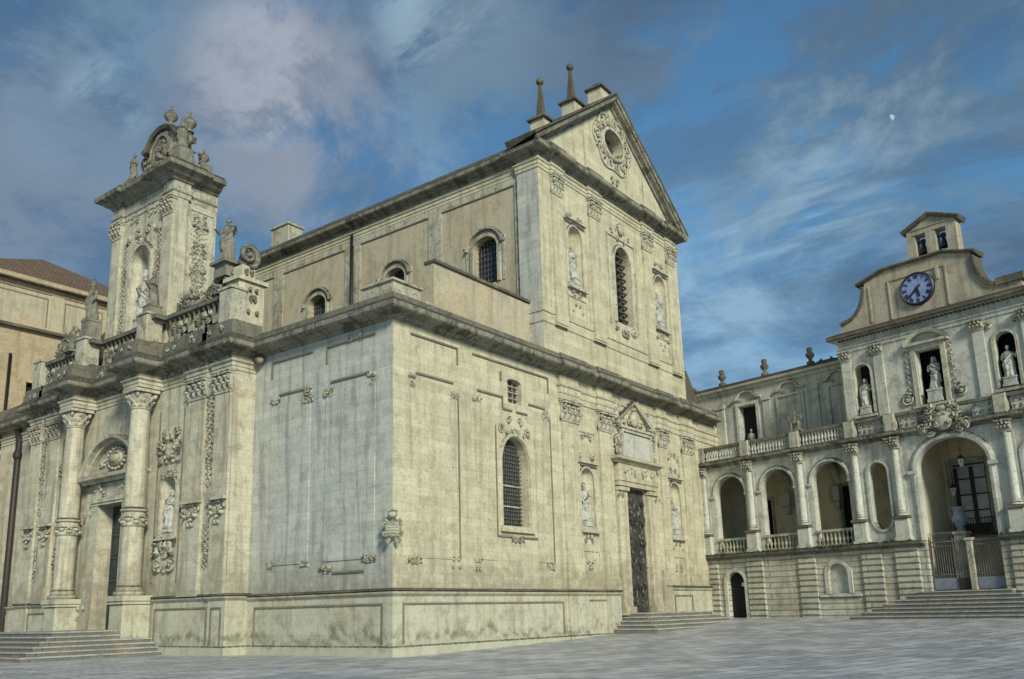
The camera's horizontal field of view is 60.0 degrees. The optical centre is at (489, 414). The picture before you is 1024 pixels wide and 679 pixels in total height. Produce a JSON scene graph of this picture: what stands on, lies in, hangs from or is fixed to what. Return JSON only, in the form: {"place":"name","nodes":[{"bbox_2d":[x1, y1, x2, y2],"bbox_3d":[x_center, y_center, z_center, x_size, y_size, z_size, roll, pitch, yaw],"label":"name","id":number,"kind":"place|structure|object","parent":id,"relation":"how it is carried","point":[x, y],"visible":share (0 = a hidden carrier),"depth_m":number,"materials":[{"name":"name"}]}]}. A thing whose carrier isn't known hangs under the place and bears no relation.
{"place":"outdoors","nodes":[
{"label":"outdoors","id":0,"kind":"place"},
{"bbox_2d":[0,614,1023,678],"bbox_3d":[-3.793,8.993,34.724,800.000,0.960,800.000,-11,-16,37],"label":"ground","id":1,"kind":"structure","parent":0,"point":[808,648],"depth_m":29.85,"materials":[{"name":"stone"}]},
{"bbox_2d":[0,258,108,455],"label":"ochre building","id":2,"kind":"structure","parent":1,"relation":"on","point":[42,307],"depth_m":63.05,"materials":[{"name":"stone"}]},
{"bbox_2d":[25,380,31,395],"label":"window","id":3,"kind":"structure","parent":2,"relation":"in","point":[28,386],"depth_m":62.18,"materials":[{"name":"glass"}]},
{"bbox_2d":[0,629,161,662],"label":"stone steps","id":4,"kind":"structure","parent":1,"relation":"on","point":[22,647],"depth_m":40.28,"materials":[{"name":"beige stone"}]},
{"bbox_2d":[0,64,723,657],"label":"cathedral","id":5,"kind":"structure","parent":1,"relation":"on","point":[390,428],"depth_m":45.50,"materials":[{"name":"stone"}]},
{"bbox_2d":[64,326,80,352],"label":"statue","id":6,"kind":"object","parent":5,"relation":"on","point":[73,332],"visible":0.91,"depth_m":52.52,"materials":[{"name":"beige stone"}]},
{"bbox_2d":[79,279,101,338],"bbox_3d":[-22.879,-6.104,51.050,0.973,3.709,0.867,-11,-16,37],"label":"statue","id":7,"kind":"object","parent":5,"relation":"on","point":[91,322],"visible":1,"depth_m":50.73,"materials":[{"name":"beige stone"}]},
{"bbox_2d":[105,506,121,628],"bbox_3d":[-19.302,8.574,46.691,2.300,7.650,0.400,-11,-16,37],"label":"door","id":8,"kind":"structure","parent":5,"relation":"in","point":[113,566],"depth_m":47.25,"materials":[{"name":"black wood"}]},
{"bbox_2d":[126,154,137,180],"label":"statue","id":9,"kind":"object","parent":5,"relation":"on","point":[133,168],"visible":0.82,"depth_m":52.87,"materials":[{"name":"beige stone"}]},
{"bbox_2d":[131,267,147,328],"bbox_3d":[-19.265,-6.610,49.645,1.565,3.668,1.058,-11,-16,37],"label":"statue","id":10,"kind":"object","parent":5,"relation":"on","point":[141,289],"visible":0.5,"depth_m":49.40,"materials":[{"name":"stone"}]},
{"bbox_2d":[142,271,162,313],"bbox_3d":[-17.836,-6.479,47.073,0.851,2.496,0.783,-11,-16,37],"label":"statue","id":11,"kind":"object","parent":5,"relation":"on","point":[152,304],"visible":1,"depth_m":46.77,"materials":[{"name":"beige stone"}]},
{"bbox_2d":[161,488,174,532],"bbox_3d":[-15.765,4.720,43.863,0.822,2.192,0.722,-11,-16,37],"label":"statue","id":12,"kind":"object","parent":5,"relation":"on","point":[168,508],"visible":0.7,"depth_m":43.66,"materials":[{"name":"stone"}]},
{"bbox_2d":[175,116,188,148],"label":"statue","id":13,"kind":"object","parent":5,"relation":"on","point":[182,134],"visible":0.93,"depth_m":49.90,"materials":[{"name":"beige stone"}]},
{"bbox_2d":[214,218,236,259],"bbox_3d":[-13.122,-8.825,44.670,1.198,2.464,1.092,-3,-13,8],"label":"statue","id":14,"kind":"object","parent":5,"relation":"on","point":[227,241],"visible":0.84,"depth_m":44.48,"materials":[{"name":"beige stone"}]},
{"bbox_2d":[313,297,324,316],"bbox_3d":[-11.206,-6.522,59.362,1.700,2.850,0.144,-11,-16,37],"label":"window","id":15,"kind":"structure","parent":5,"relation":"in","point":[319,309],"depth_m":59.68,"materials":[{"name":"black glass"}]},
{"bbox_2d":[392,270,403,279],"bbox_3d":[-5.563,-7.613,55.024,1.700,2.850,0.144,-11,-16,37],"label":"window","id":16,"kind":"structure","parent":5,"relation":"in","point":[400,274],"depth_m":55.24,"materials":[{"name":"black glass"}]},
{"bbox_2d":[478,239,496,282],"bbox_3d":[0.040,-8.696,50.717,1.700,2.850,0.144,-11,-16,37],"label":"window","id":17,"kind":"structure","parent":5,"relation":"in","point":[487,263],"depth_m":50.86,"materials":[{"name":"black glass"}]},
{"bbox_2d":[502,440,522,526],"bbox_3d":[0.889,3.278,43.079,0.144,4.330,2.150,-11,-16,37],"label":"window","id":18,"kind":"structure","parent":5,"relation":"in","point":[510,460],"depth_m":43.31,"materials":[{"name":"black glass"}]},
{"bbox_2d":[507,380,517,403],"bbox_3d":[1.012,-1.103,43.995,0.160,1.232,1.150,-11,-16,37],"label":"window","id":19,"kind":"structure","parent":5,"relation":"in","point":[511,394],"depth_m":44.16,"materials":[{"name":"metal"}]},
{"bbox_2d":[569,246,581,285],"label":"statue","id":20,"kind":"object","parent":5,"relation":"on","point":[574,278],"visible":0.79,"depth_m":50.21,"materials":[{"name":"stone"}]},
{"bbox_2d":[581,482,593,526],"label":"statue","id":21,"kind":"object","parent":5,"relation":"on","point":[587,521],"visible":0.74,"depth_m":47.38,"materials":[{"name":"stone"}]},
{"bbox_2d":[605,137,613,154],"bbox_3d":[7.380,-17.085,56.716,0.160,1.760,2.240,-11,-16,37],"label":"window","id":22,"kind":"structure","parent":5,"relation":"in","point":[607,143],"depth_m":57.27,"materials":[{"name":"glass"}]},
{"bbox_2d":[614,400,621,423],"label":"angel statue","id":23,"kind":"object","parent":5,"relation":"attached to","point":[616,408],"visible":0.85,"depth_m":51.09,"materials":[{"name":"stone"}]},
{"bbox_2d":[615,253,628,324],"bbox_3d":[7.901,-7.864,54.808,0.280,4.950,1.900,-11,-16,37],"label":"window","id":24,"kind":"structure","parent":5,"relation":"in","point":[619,284],"depth_m":55.09,"materials":[{"name":"black glass"}]},
{"bbox_2d":[627,489,648,612],"bbox_3d":[8.468,7.844,51.085,0.294,7.150,2.671,-11,-16,37],"label":"door","id":25,"kind":"structure","parent":5,"relation":"in","point":[639,566],"depth_m":51.24,"materials":[{"name":"brown metal"}]},
{"bbox_2d":[647,411,654,432],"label":"angel statue","id":26,"kind":"object","parent":5,"relation":"attached to","point":[651,421],"visible":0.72,"depth_m":54.26,"materials":[{"name":"stone"}]},
{"bbox_2d":[655,293,665,327],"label":"statue","id":27,"kind":"object","parent":5,"relation":"on","point":[659,309],"visible":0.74,"depth_m":58.13,"materials":[{"name":"stone"}]},
{"bbox_2d":[671,497,680,534],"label":"statue","id":28,"kind":"object","parent":5,"relation":"on","point":[676,529],"visible":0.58,"depth_m":55.40,"materials":[{"name":"stone"}]},
{"bbox_2d":[613,611,731,633],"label":"stone steps","id":29,"kind":"structure","parent":1,"relation":"on","point":[651,622],"depth_m":48.27,"materials":[{"name":"beige stone"}]},
{"bbox_2d":[695,211,1023,617],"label":"palace","id":30,"kind":"structure","parent":1,"relation":"on","point":[839,505],"depth_m":50.78,"materials":[{"name":"stone"}]},
{"bbox_2d":[731,572,746,617],"bbox_3d":[16.038,11.672,56.505,0.050,3.290,1.280,9,-16,-39],"label":"door","id":31,"kind":"structure","parent":30,"relation":"in","point":[738,591],"depth_m":56.63,"materials":[{"name":"black wood"}]},
{"bbox_2d":[743,406,757,445],"bbox_3d":[18.165,1.421,60.829,0.050,4.080,1.280,9,-16,-39],"label":"dark window","id":32,"kind":"structure","parent":30,"relation":"in","point":[750,420],"depth_m":61.17,"materials":[{"name":"black glass"}]},
{"bbox_2d":[748,429,757,452],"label":"statue","id":33,"kind":"object","parent":30,"relation":"on","point":[751,436],"visible":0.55,"depth_m":60.41,"materials":[{"name":"stone"}]},
{"bbox_2d":[767,497,777,548],"bbox_3d":[18.795,7.481,59.852,0.330,3.800,1.400,9,-16,-39],"label":"door","id":34,"kind":"structure","parent":30,"relation":"in","point":[771,510],"depth_m":59.64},
{"bbox_2d":[785,411,803,432],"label":"animal statue","id":35,"kind":"object","parent":30,"relation":"on","point":[795,421],"visible":1,"depth_m":54.40,"materials":[{"name":"beige stone"}]},
{"bbox_2d":[836,482,854,542],"bbox_3d":[22.632,6.253,55.404,0.330,4.100,1.400,9,-16,-39],"label":"door","id":36,"kind":"structure","parent":30,"relation":"in","point":[846,494],"depth_m":55.74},
{"bbox_2d":[859,378,874,414],"bbox_3d":[22.055,-1.089,51.832,0.680,2.190,0.736,9,-16,-39],"label":"statue","id":37,"kind":"object","parent":30,"relation":"on","point":[867,407],"visible":1,"depth_m":51.65,"materials":[{"name":"stone"}]},
{"bbox_2d":[917,238,927,254],"bbox_3d":[24.903,-9.620,50.806,0.498,0.970,0.496,-2,-13,5],"label":"bell","id":38,"kind":"object","parent":30,"relation":"hanging from","point":[922,242],"visible":0.91,"depth_m":50.77,"materials":[{"name":"brown metal"}]},
{"bbox_2d":[926,356,946,402],"bbox_3d":[24.635,-1.982,48.933,0.830,2.641,0.830,9,-16,-39],"label":"statue","id":39,"kind":"object","parent":30,"relation":"on","point":[936,391],"visible":1,"depth_m":48.67,"materials":[{"name":"stone"}]},
{"bbox_2d":[937,232,947,248],"bbox_3d":[25.626,-9.823,49.962,0.498,0.970,0.496,-2,-13,5],"label":"bell","id":40,"kind":"object","parent":30,"relation":"hanging from","point":[944,243],"visible":0.98,"depth_m":49.91,"materials":[{"name":"brown metal"}]},
{"bbox_2d":[946,439,956,495],"bbox_3d":[25.864,2.907,49.743,0.381,3.325,0.440,-11,-16,37],"label":"lantern","id":41,"kind":"object","parent":30,"relation":"hanging from","point":[953,488],"visible":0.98,"depth_m":49.40,"materials":[{"name":"black glass"}]},
{"bbox_2d":[957,440,964,467],"bbox_3d":[25.376,1.831,47.844,0.381,2.025,0.440,-11,-16,37],"label":"lantern","id":42,"kind":"object","parent":30,"relation":"hanging from","point":[960,459],"visible":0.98,"depth_m":47.62,"materials":[{"name":"white glass"}]},
{"bbox_2d":[951,506,971,589],"bbox_3d":[25.340,7.116,47.337,0.767,4.400,0.764,8,-16,-36],"label":"stone vase","id":43,"kind":"object","parent":30,"relation":"on","point":[959,519],"visible":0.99,"depth_m":47.32,"materials":[{"name":"grey stone"}]},
{"bbox_2d":[928,532,1006,590],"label":"iron gate","id":44,"kind":"structure","parent":30,"relation":"on","point":[974,581],"depth_m":46.11,"materials":[{"name":"metal"}]},
{"bbox_2d":[945,455,997,532],"bbox_3d":[27.277,4.592,50.012,0.320,4.400,2.400,9,-16,-39],"label":"glazed door","id":45,"kind":"structure","parent":30,"relation":"in","point":[972,481],"depth_m":50.05,"materials":[{"name":"black glass"}]},
{"bbox_2d":[1001,345,1020,386],"bbox_3d":[27.082,-2.592,45.971,0.716,2.240,0.919,9,-16,-39],"label":"statue","id":46,"kind":"object","parent":30,"relation":"on","point":[1011,377],"visible":0.99,"depth_m":45.83,"materials":[{"name":"stone"}]},
{"bbox_2d":[849,589,1023,619],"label":"stone steps","id":47,"kind":"structure","parent":1,"relation":"on","point":[992,603],"depth_m":44.74,"materials":[{"name":"grey stone"}]},
{"bbox_2d":[0,0,1023,390],"label":"sky","id":48,"kind":"structure","parent":0,"point":[767,127],"materials":[{"name":"blue"}]}
]}

